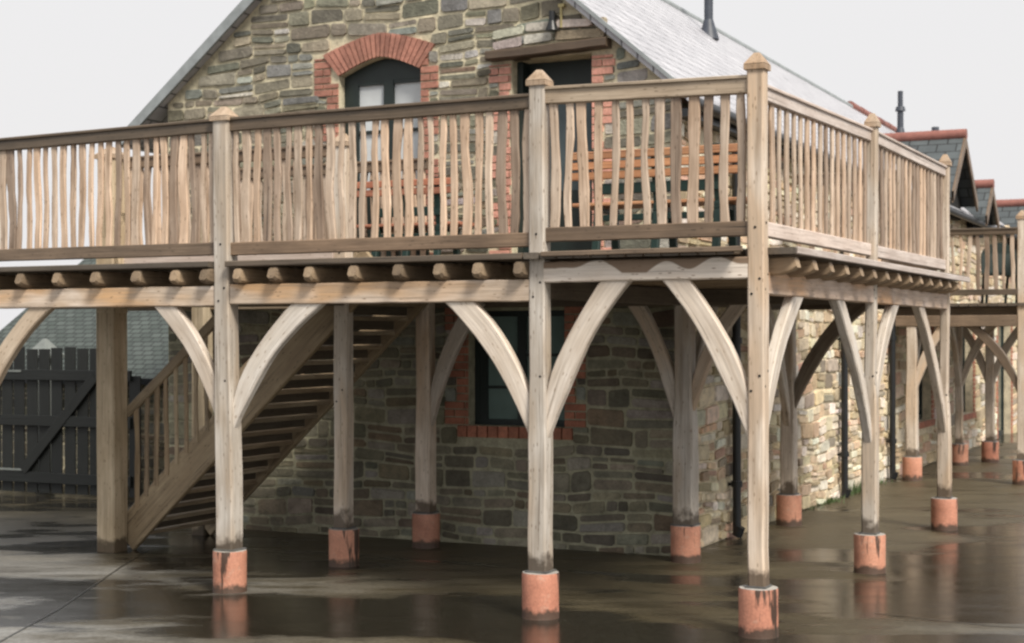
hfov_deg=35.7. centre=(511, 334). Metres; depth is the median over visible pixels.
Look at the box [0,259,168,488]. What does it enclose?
stone shed
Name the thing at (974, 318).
timber walkway
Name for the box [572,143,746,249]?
garden bench
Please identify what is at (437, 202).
garden bench
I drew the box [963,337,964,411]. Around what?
window
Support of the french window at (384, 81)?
in the stone barn
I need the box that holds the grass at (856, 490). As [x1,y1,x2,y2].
[807,477,892,509]
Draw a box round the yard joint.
[0,550,1023,641]
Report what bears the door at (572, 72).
in the stone barn
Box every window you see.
[345,59,420,256]
[475,310,564,426]
[918,344,922,418]
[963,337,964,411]
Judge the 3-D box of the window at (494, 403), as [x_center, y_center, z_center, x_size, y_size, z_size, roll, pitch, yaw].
[0.104,0.316,15.107,1.000,1.090,0.060,0,0,26]
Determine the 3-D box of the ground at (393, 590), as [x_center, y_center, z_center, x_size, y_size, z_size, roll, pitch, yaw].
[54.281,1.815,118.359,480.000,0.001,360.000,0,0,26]
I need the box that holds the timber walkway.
[895,210,1023,484]
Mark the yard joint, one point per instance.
(147, 550)
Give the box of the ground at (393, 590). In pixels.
[0,432,1023,642]
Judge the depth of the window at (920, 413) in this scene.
24.42 m
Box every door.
[517,56,591,252]
[997,326,1003,435]
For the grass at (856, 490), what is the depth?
19.35 m
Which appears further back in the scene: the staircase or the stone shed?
the stone shed
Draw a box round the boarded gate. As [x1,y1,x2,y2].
[0,347,140,497]
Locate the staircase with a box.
[124,144,431,549]
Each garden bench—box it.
[356,177,474,256]
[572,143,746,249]
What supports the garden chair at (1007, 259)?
on the timber walkway
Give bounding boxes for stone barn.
[121,0,1023,555]
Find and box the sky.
[0,0,1023,329]
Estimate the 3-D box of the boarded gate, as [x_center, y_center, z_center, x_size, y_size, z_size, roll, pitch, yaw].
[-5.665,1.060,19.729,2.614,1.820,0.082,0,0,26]
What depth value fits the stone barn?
15.52 m
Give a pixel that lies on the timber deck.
(904, 188)
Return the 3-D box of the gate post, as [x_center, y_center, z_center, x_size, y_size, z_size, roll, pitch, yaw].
[-6.051,1.025,20.618,0.360,1.950,0.360,0,0,26]
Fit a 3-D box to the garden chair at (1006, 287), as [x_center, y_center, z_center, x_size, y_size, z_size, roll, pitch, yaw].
[7.327,-0.863,22.559,0.532,0.882,0.545,0,0,37]
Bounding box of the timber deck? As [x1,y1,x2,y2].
[0,52,969,638]
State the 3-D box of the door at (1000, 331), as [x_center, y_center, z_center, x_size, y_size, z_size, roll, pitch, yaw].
[9.367,0.812,30.784,0.050,2.300,1.600,0,0,26]
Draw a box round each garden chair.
[981,243,1016,302]
[1004,276,1016,302]
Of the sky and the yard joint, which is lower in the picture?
the yard joint
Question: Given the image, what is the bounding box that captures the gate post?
[25,339,63,489]

